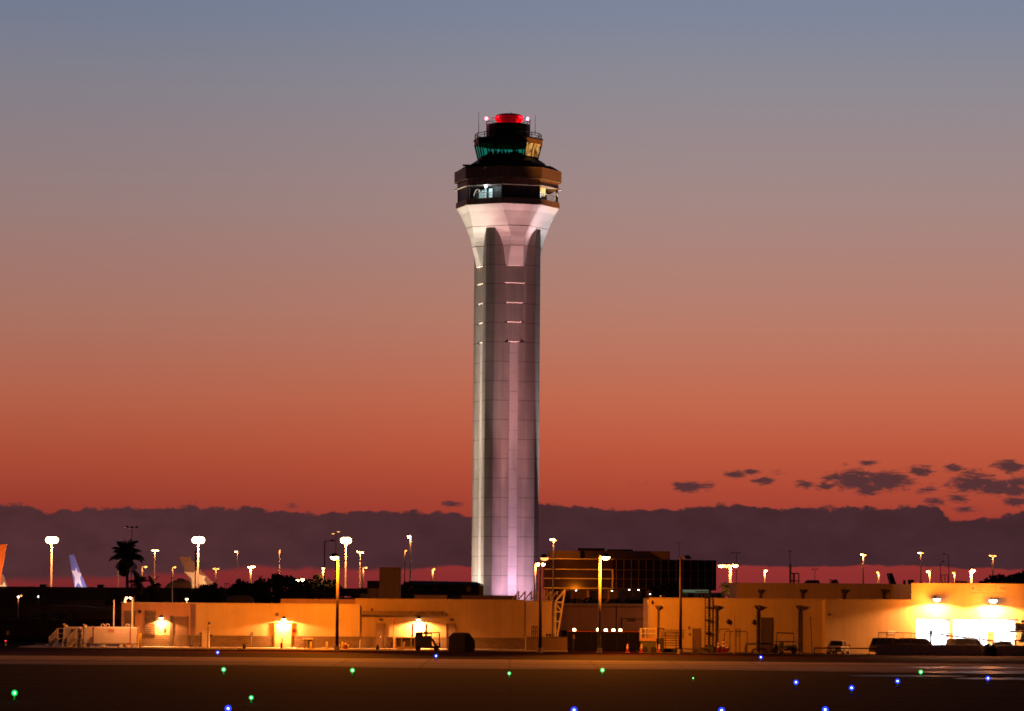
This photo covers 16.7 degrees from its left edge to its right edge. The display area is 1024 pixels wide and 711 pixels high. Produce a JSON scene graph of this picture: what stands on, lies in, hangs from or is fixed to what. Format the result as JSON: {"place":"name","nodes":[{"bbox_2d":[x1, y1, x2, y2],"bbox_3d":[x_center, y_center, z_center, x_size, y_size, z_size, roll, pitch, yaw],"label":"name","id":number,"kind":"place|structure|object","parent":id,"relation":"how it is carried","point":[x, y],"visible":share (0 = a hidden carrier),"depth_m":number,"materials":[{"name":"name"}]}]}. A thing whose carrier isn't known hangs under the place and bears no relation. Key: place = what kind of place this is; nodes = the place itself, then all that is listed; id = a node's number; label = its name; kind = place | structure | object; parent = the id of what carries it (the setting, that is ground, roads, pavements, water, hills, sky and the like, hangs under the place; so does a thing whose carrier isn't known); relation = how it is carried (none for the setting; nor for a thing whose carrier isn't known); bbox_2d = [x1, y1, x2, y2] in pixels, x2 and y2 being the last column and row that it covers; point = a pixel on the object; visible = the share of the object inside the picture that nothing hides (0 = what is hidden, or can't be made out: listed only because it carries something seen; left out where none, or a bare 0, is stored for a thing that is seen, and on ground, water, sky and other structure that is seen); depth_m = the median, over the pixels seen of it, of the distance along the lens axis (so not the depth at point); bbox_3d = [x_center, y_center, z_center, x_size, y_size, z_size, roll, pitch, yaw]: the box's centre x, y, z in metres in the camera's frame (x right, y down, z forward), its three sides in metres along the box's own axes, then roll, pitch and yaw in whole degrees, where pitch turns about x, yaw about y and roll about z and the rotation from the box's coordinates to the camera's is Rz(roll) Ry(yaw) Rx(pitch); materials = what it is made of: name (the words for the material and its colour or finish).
{"place":"outdoors","nodes":[
{"label":"outdoors","id":0,"kind":"place"},
{"bbox_2d":[0,605,112,618],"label":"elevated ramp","id":1,"kind":"structure","parent":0,"point":[47,611],"depth_m":618.32,"materials":[{"name":"black concrete"}]},
{"bbox_2d":[66,600,121,618],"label":"boundary wall","id":2,"kind":"structure","parent":0,"point":[92,614],"depth_m":637.93,"materials":[{"name":"black concrete"}]},
{"bbox_2d":[18,641,241,649],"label":"pavement","id":3,"kind":"structure","parent":0,"point":[110,646],"depth_m":376.82,"materials":[{"name":"grey concrete"}]},
{"bbox_2d":[49,628,64,646],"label":"tank stair","id":4,"kind":"object","parent":3,"relation":"on","point":[53,635],"visible":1,"depth_m":377.99,"materials":[{"name":"metal"}]},
{"bbox_2d":[62,624,83,645],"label":"stairs","id":5,"kind":"structure","parent":3,"relation":"on","point":[68,631],"depth_m":379.80,"materials":[{"name":"metal"}]},
{"bbox_2d":[67,628,82,646],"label":"tank stair","id":6,"kind":"object","parent":3,"relation":"on","point":[74,637],"visible":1,"depth_m":376.61,"materials":[{"name":"metal"}]},
{"bbox_2d":[82,599,139,646],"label":"fuel tank","id":7,"kind":"object","parent":3,"relation":"on","point":[104,636],"visible":1,"depth_m":378.29,"materials":[{"name":"metal"}]},
{"bbox_2d":[196,631,211,646],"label":"transformer cabinet","id":8,"kind":"object","parent":3,"relation":"on","point":[203,638],"visible":1,"depth_m":380.89,"materials":[{"name":"metal"}]},
{"bbox_2d":[165,580,191,587],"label":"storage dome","id":9,"kind":"structure","parent":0,"point":[181,584],"depth_m":955.03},
{"bbox_2d":[226,595,254,602],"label":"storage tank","id":10,"kind":"object","parent":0,"point":[240,599],"visible":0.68,"depth_m":467.38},
{"bbox_2d":[321,588,368,598],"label":"shed","id":11,"kind":"structure","parent":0,"point":[352,593],"depth_m":478.89,"materials":[{"name":"black concrete"}]},
{"bbox_2d":[409,581,483,598],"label":"hip roof building","id":12,"kind":"structure","parent":0,"point":[451,588],"depth_m":538.78,"materials":[{"name":"black concrete"}]},
{"bbox_2d":[461,595,516,599],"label":"parapet wall","id":13,"kind":"structure","parent":0,"point":[486,597],"depth_m":428.96,"materials":[{"name":"beige concrete"}]},
{"bbox_2d":[454,113,561,599],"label":"control tower","id":14,"kind":"structure","parent":0,"point":[507,210],"depth_m":700.17,"materials":[{"name":"white concrete"}]},
{"bbox_2d":[525,142,540,156],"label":"cab window","id":15,"kind":"structure","parent":14,"relation":"in","point":[532,149],"depth_m":705.08,"materials":[{"name":"orange"}]},
{"bbox_2d":[0,617,1023,710],"bbox_3d":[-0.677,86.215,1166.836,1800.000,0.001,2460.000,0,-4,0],"label":"ground","id":16,"kind":"structure","parent":0,"point":[46,687],"depth_m":235.86,"materials":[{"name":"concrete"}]},
{"bbox_2d":[0,544,6,581],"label":"airliner tail","id":17,"kind":"object","parent":16,"relation":"on","point":[2,551],"visible":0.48,"depth_m":868.32},
{"bbox_2d":[0,574,6,585],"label":"airliner tail","id":18,"kind":"object","parent":16,"relation":"on","point":[3,582],"visible":0.17,"depth_m":882.83},
{"bbox_2d":[46,537,57,586],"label":"floodlight mast","id":19,"kind":"object","parent":16,"relation":"on","point":[51,540],"visible":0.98,"depth_m":848.03,"materials":[{"name":"metal"}]},
{"bbox_2d":[0,618,120,640],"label":"screen fence","id":20,"kind":"object","parent":16,"relation":"on","point":[23,629],"visible":0.61,"depth_m":428.63,"materials":[{"name":"black metal"}]},
{"bbox_2d":[69,554,86,586],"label":"airliner tail","id":21,"kind":"object","parent":16,"relation":"on","point":[78,580],"visible":0.34,"depth_m":897.92},
{"bbox_2d":[104,595,121,618],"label":"palm tree","id":22,"kind":"object","parent":16,"relation":"on","point":[111,599],"visible":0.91,"depth_m":458.48,"materials":[{"name":"green plant"}]},
{"bbox_2d":[0,584,229,617],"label":"concourse building","id":23,"kind":"structure","parent":16,"relation":"on","point":[46,594],"depth_m":798.02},
{"bbox_2d":[108,539,144,601],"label":"palm tree","id":24,"kind":"object","parent":16,"relation":"on","point":[127,552],"visible":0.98,"depth_m":518.55,"materials":[{"name":"green plant"}]},
{"bbox_2d":[126,570,147,595],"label":"palm tree","id":25,"kind":"object","parent":16,"relation":"on","point":[137,580],"visible":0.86,"depth_m":478.64,"materials":[{"name":"green plant"}]},
{"bbox_2d":[144,576,162,596],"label":"palm tree","id":26,"kind":"object","parent":16,"relation":"on","point":[151,587],"visible":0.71,"depth_m":478.76,"materials":[{"name":"green plant"}]},
{"bbox_2d":[171,565,176,601],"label":"street lamp","id":27,"kind":"object","parent":16,"relation":"on","point":[174,566],"visible":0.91,"depth_m":598.57,"materials":[{"name":"metal"}]},
{"bbox_2d":[192,537,204,587],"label":"floodlight mast","id":28,"kind":"object","parent":16,"relation":"on","point":[198,540],"visible":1,"depth_m":848.10,"materials":[{"name":"metal"}]},
{"bbox_2d":[189,582,225,602],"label":"tree","id":29,"kind":"object","parent":16,"relation":"on","point":[206,593],"visible":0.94,"depth_m":518.15,"materials":[{"name":"green plant"}]},
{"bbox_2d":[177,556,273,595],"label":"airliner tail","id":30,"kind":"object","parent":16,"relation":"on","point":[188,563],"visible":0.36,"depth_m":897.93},
{"bbox_2d":[121,602,359,647],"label":"service building","id":31,"kind":"structure","parent":16,"relation":"on","point":[230,624],"depth_m":384.92,"materials":[{"name":"beige paint"}]},
{"bbox_2d":[170,616,188,646],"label":"door","id":32,"kind":"structure","parent":31,"relation":"in","point":[178,625],"depth_m":385.31,"materials":[{"name":"beige metal"}]},
{"bbox_2d":[274,622,291,647],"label":"door","id":33,"kind":"structure","parent":31,"relation":"in","point":[282,630],"depth_m":384.56,"materials":[{"name":"yellow metal"}]},
{"bbox_2d":[226,579,255,595],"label":"tree","id":34,"kind":"object","parent":16,"relation":"on","point":[239,587],"visible":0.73,"depth_m":558.21,"materials":[{"name":"green plant"}]},
{"bbox_2d":[247,565,254,583],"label":"street lamp","id":35,"kind":"object","parent":16,"relation":"on","point":[250,566],"visible":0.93,"depth_m":598.69,"materials":[{"name":"metal"}]},
{"bbox_2d":[244,573,306,602],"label":"tree","id":36,"kind":"object","parent":16,"relation":"on","point":[280,584],"visible":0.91,"depth_m":538.14,"materials":[{"name":"green plant"}]},
{"bbox_2d":[302,574,344,598],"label":"tree","id":37,"kind":"object","parent":16,"relation":"on","point":[314,589],"visible":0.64,"depth_m":558.19,"materials":[{"name":"green plant"}]},
{"bbox_2d":[324,540,334,596],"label":"street lamp","id":38,"kind":"object","parent":16,"relation":"on","point":[324,563],"visible":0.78,"depth_m":519.01,"materials":[{"name":"metal"}]},
{"bbox_2d":[330,553,339,650],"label":"street lamp","id":39,"kind":"object","parent":16,"relation":"on","point":[334,556],"visible":1,"depth_m":370.81,"materials":[{"name":"metal"}]},
{"bbox_2d":[341,537,350,596],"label":"floodlight mast","id":40,"kind":"object","parent":16,"relation":"on","point":[346,540],"visible":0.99,"depth_m":898.14,"materials":[{"name":"metal"}]},
{"bbox_2d":[395,637,414,648],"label":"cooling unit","id":41,"kind":"object","parent":16,"relation":"on","point":[409,642],"visible":0.83,"depth_m":382.31,"materials":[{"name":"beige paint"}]},
{"bbox_2d":[242,647,567,651],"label":"kerb","id":42,"kind":"structure","parent":16,"relation":"on","point":[391,649],"depth_m":377.20,"materials":[{"name":"grey concrete"}]},
{"bbox_2d":[302,638,313,647],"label":"bench","id":43,"kind":"object","parent":42,"relation":"on","point":[309,640],"visible":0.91,"depth_m":381.83,"materials":[{"name":"paint"}]},
{"bbox_2d":[401,581,415,598],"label":"tree","id":44,"kind":"object","parent":16,"relation":"on","point":[408,591],"visible":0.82,"depth_m":518.44,"materials":[{"name":"green plant"}]},
{"bbox_2d":[407,534,410,580],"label":"street lamp","id":45,"kind":"object","parent":16,"relation":"on","point":[408,535],"visible":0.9,"depth_m":698.77,"materials":[{"name":"metal"}]},
{"bbox_2d":[281,598,554,648],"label":"workshop building","id":46,"kind":"structure","parent":16,"relation":"on","point":[494,624],"depth_m":386.06,"materials":[{"name":"beige paint"}]},
{"bbox_2d":[367,581,378,598],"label":"roof shed","id":47,"kind":"structure","parent":46,"relation":"on","point":[373,589],"depth_m":459.08,"materials":[{"name":"beige concrete"}]},
{"bbox_2d":[376,623,385,647],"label":"door","id":48,"kind":"structure","parent":46,"relation":"in","point":[380,627],"depth_m":385.79,"materials":[{"name":"white paint"}]},
{"bbox_2d":[379,567,401,598],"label":"chimney block","id":49,"kind":"structure","parent":46,"relation":"on","point":[389,582],"depth_m":439.06,"materials":[{"name":"beige concrete"}]},
{"bbox_2d":[413,623,424,636],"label":"door","id":50,"kind":"structure","parent":46,"relation":"in","point":[417,627],"depth_m":385.88,"materials":[{"name":"white paint"}]},
{"bbox_2d":[414,595,446,598],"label":"parapet wall","id":51,"kind":"structure","parent":46,"relation":"on","point":[430,596],"depth_m":418.99,"materials":[{"name":"beige concrete"}]},
{"bbox_2d":[446,623,455,648],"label":"door","id":52,"kind":"structure","parent":46,"relation":"in","point":[450,627],"depth_m":385.88,"materials":[{"name":"white paint"}]},
{"bbox_2d":[512,589,565,636],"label":"steel truss","id":53,"kind":"object","parent":46,"relation":"on","point":[544,598],"visible":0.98,"depth_m":387.04,"materials":[{"name":"metal"}]},
{"bbox_2d":[415,632,439,650],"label":"utility cart","id":54,"kind":"object","parent":16,"relation":"on","point":[421,641],"visible":1,"depth_m":373.76,"materials":[{"name":"paint"}]},
{"bbox_2d":[448,632,474,651],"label":"covered container","id":55,"kind":"object","parent":16,"relation":"on","point":[461,642],"visible":1,"depth_m":373.30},
{"bbox_2d":[0,655,1023,672],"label":"taxiway","id":56,"kind":"structure","parent":16,"relation":"on","point":[514,664],"depth_m":309.67,"materials":[{"name":"grey asphalt"}]},
{"bbox_2d":[534,561,544,599],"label":"street lamp","id":57,"kind":"object","parent":16,"relation":"on","point":[536,563],"visible":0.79,"depth_m":498.93,"materials":[{"name":"metal"}]},
{"bbox_2d":[537,554,548,652],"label":"street lamp","id":58,"kind":"object","parent":16,"relation":"on","point":[544,557],"visible":1,"depth_m":370.81,"materials":[{"name":"metal"}]},
{"bbox_2d":[526,637,567,650],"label":"wall","id":59,"kind":"structure","parent":16,"relation":"on","point":[554,643],"depth_m":378.74,"materials":[{"name":"concrete"}]},
{"bbox_2d":[550,538,556,599],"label":"street lamp","id":60,"kind":"object","parent":16,"relation":"on","point":[553,539],"visible":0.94,"depth_m":898.33,"materials":[{"name":"metal"}]},
{"bbox_2d":[597,553,609,652],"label":"street lamp","id":61,"kind":"object","parent":16,"relation":"on","point":[605,556],"visible":1,"depth_m":370.83,"materials":[{"name":"metal"}]},
{"bbox_2d":[567,631,640,649],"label":"screen fence","id":62,"kind":"object","parent":16,"relation":"on","point":[610,640],"visible":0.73,"depth_m":392.63,"materials":[{"name":"black metal"}]},
{"bbox_2d":[556,596,652,603],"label":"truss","id":63,"kind":"object","parent":16,"relation":"on","point":[616,600],"visible":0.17,"depth_m":817.76,"materials":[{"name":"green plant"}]},
{"bbox_2d":[639,628,664,651],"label":"access platform","id":64,"kind":"structure","parent":16,"relation":"on","point":[648,644],"depth_m":377.16,"materials":[{"name":"orange metal"}]},
{"bbox_2d":[649,581,682,597],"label":"tree","id":65,"kind":"object","parent":16,"relation":"on","point":[666,590],"visible":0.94,"depth_m":997.08,"materials":[{"name":"green plant"}]},
{"bbox_2d":[677,555,691,653],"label":"street lamp","id":66,"kind":"object","parent":16,"relation":"on","point":[680,650],"visible":1,"depth_m":370.86,"materials":[{"name":"metal"}]},
{"bbox_2d":[682,590,724,597],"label":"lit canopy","id":67,"kind":"object","parent":16,"relation":"on","point":[687,594],"visible":0.26,"depth_m":1276.83,"materials":[{"name":"grey"}]},
{"bbox_2d":[718,582,732,597],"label":"palm tree","id":68,"kind":"object","parent":16,"relation":"on","point":[725,589],"visible":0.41,"depth_m":446.59,"materials":[{"name":"green plant"}]},
{"bbox_2d":[718,563,737,582],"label":"street lamp","id":69,"kind":"object","parent":16,"relation":"on","point":[730,569],"visible":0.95,"depth_m":439.06,"materials":[{"name":"metal"}]},
{"bbox_2d":[814,647,876,654],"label":"pipe fence","id":70,"kind":"object","parent":16,"relation":"on","point":[842,648],"visible":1,"depth_m":370.69,"materials":[{"name":"metal"}]},
{"bbox_2d":[860,553,866,583],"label":"street lamp","id":71,"kind":"object","parent":16,"relation":"on","point":[863,568],"visible":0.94,"depth_m":798.48,"materials":[{"name":"metal"}]},
{"bbox_2d":[969,567,974,582],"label":"street lamp","id":72,"kind":"object","parent":16,"relation":"on","point":[971,570],"visible":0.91,"depth_m":449.00,"materials":[{"name":"metal"}]},
{"bbox_2d":[982,643,997,655],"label":"bush","id":73,"kind":"object","parent":16,"relation":"on","point":[991,650],"visible":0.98,"depth_m":371.55,"materials":[{"name":"green plant"}]},
{"bbox_2d":[979,574,1009,584],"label":"tree","id":74,"kind":"object","parent":16,"relation":"on","point":[995,580],"visible":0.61,"depth_m":698.25,"materials":[{"name":"green plant"}]},
{"bbox_2d":[1008,570,1023,583],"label":"tree","id":75,"kind":"object","parent":16,"relation":"on","point":[1016,578],"visible":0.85,"depth_m":678.04,"materials":[{"name":"green plant"}]},
{"bbox_2d":[0,0,1023,599],"label":"sky","id":76,"kind":"structure","parent":0,"point":[782,256],"materials":[{"name":"orange"}]},
{"bbox_2d":[590,590,595,601],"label":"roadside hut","id":77,"kind":"object","parent":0,"point":[592,594],"visible":0.36,"depth_m":1195.38,"materials":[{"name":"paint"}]},
{"bbox_2d":[556,603,642,637],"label":"warehouse","id":78,"kind":"structure","parent":0,"point":[581,616],"depth_m":448.74,"materials":[{"name":"paint"}]},
{"bbox_2d":[618,590,631,602],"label":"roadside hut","id":79,"kind":"object","parent":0,"point":[624,594],"visible":0.5,"depth_m":1195.38,"materials":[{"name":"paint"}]},
{"bbox_2d":[543,548,715,602],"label":"office building","id":80,"kind":"structure","parent":0,"point":[644,572],"depth_m":1405.83,"materials":[{"name":"brown glass"}]},
{"bbox_2d":[636,650,975,655],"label":"road","id":81,"kind":"structure","parent":0,"point":[778,653],"depth_m":373.85,"materials":[{"name":"grey asphalt"}]},
{"bbox_2d":[661,630,684,651],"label":"pipe rack","id":82,"kind":"object","parent":81,"relation":"on","point":[665,635],"visible":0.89,"depth_m":379.78,"materials":[{"name":"metal"}]},
{"bbox_2d":[697,645,728,651],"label":"junk pile","id":83,"kind":"object","parent":81,"relation":"on","point":[709,648],"visible":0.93,"depth_m":380.26,"materials":[{"name":"brown"}]},
{"bbox_2d":[735,628,739,652],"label":"rack ladder","id":84,"kind":"object","parent":81,"relation":"on","point":[735,639],"visible":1,"depth_m":379.69,"materials":[{"name":"metal"}]},
{"bbox_2d":[643,583,890,652],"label":"depot building","id":85,"kind":"structure","parent":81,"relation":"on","point":[772,609],"depth_m":382.96,"materials":[{"name":"beige paint"}]},
{"bbox_2d":[692,628,700,651],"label":"door","id":86,"kind":"structure","parent":85,"relation":"in","point":[696,632],"depth_m":382.69,"materials":[{"name":"brown metal"}]},
{"bbox_2d":[695,591,710,645],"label":"roof ladder","id":87,"kind":"object","parent":85,"relation":"attached to","point":[708,607],"visible":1,"depth_m":382.37,"materials":[{"name":"metal"}]},
{"bbox_2d":[761,617,772,651],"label":"door","id":88,"kind":"structure","parent":85,"relation":"in","point":[766,622],"depth_m":382.78,"materials":[{"name":"brown metal"}]},
{"bbox_2d":[789,564,798,582],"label":"antenna frame","id":89,"kind":"object","parent":85,"relation":"on","point":[793,580],"visible":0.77,"depth_m":401.13,"materials":[{"name":"metal"}]},
{"bbox_2d":[771,642,797,653],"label":"pallet trailer","id":90,"kind":"object","parent":81,"relation":"on","point":[793,649],"visible":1,"depth_m":375.41,"materials":[{"name":"metal"}]},
{"bbox_2d":[775,632,795,644],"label":"pipe table","id":91,"kind":"object","parent":81,"relation":"on","point":[793,641],"visible":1,"depth_m":377.76,"materials":[{"name":"metal"}]},
{"bbox_2d":[827,640,849,653],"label":"parked car","id":92,"kind":"object","parent":81,"relation":"on","point":[837,644],"visible":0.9,"depth_m":375.00,"materials":[{"name":"silver metal"}]},
{"bbox_2d":[869,638,899,652],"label":"parked car","id":93,"kind":"object","parent":81,"relation":"on","point":[874,641],"visible":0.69,"depth_m":375.11,"materials":[{"name":"paint"}]},
{"bbox_2d":[899,638,932,644],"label":"parked car","id":94,"kind":"object","parent":81,"relation":"on","point":[920,641],"visible":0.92,"depth_m":374.83,"materials":[{"name":"paint"}]},
{"bbox_2d":[822,583,1023,653],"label":"fire station","id":95,"kind":"object","parent":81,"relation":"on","point":[911,608],"visible":0.76,"depth_m":379.05,"materials":[{"name":"beige paint"}]},
{"bbox_2d":[970,585,1006,594],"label":"banner","id":96,"kind":"object","parent":95,"relation":"attached to","point":[990,589],"visible":1,"depth_m":379.12,"materials":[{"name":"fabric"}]},
{"bbox_2d":[912,633,964,633],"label":"railing","id":97,"kind":"object","parent":81,"relation":"on","point":[938,633],"visible":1,"depth_m":374.02,"materials":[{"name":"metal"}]},
{"bbox_2d":[876,644,1023,655],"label":"forecourt wall","id":98,"kind":"structure","parent":81,"relation":"on","point":[909,649],"depth_m":372.74,"materials":[{"name":"paint"}]},
{"bbox_2d":[878,632,911,644],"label":"railing","id":99,"kind":"object","parent":98,"relation":"on","point":[908,643],"visible":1,"depth_m":372.96,"materials":[{"name":"metal"}]},
{"bbox_2d":[946,638,982,644],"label":"parked car","id":100,"kind":"object","parent":81,"relation":"on","point":[960,641],"visible":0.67,"depth_m":375.07,"materials":[{"name":"paint"}]},
{"bbox_2d":[927,630,1011,642],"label":"barrier gate","id":101,"kind":"structure","parent":81,"relation":"on","point":[931,635],"depth_m":375.19,"materials":[{"name":"metal"}]},
{"bbox_2d":[990,642,1012,644],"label":"parked car","id":102,"kind":"object","parent":81,"relation":"on","point":[1001,643],"visible":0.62,"depth_m":375.09,"materials":[{"name":"paint"}]},
{"bbox_2d":[1008,620,1023,644],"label":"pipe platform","id":103,"kind":"structure","parent":81,"relation":"on","point":[1019,627],"depth_m":374.77,"materials":[{"name":"metal"}]},
{"bbox_2d":[887,573,895,583],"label":"airliner tail","id":104,"kind":"object","parent":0,"point":[890,577],"visible":0.16,"depth_m":798.20},
{"bbox_2d":[850,666,1023,679],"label":"tarmac","id":105,"kind":"structure","parent":0,"point":[997,672],"depth_m":289.57,"materials":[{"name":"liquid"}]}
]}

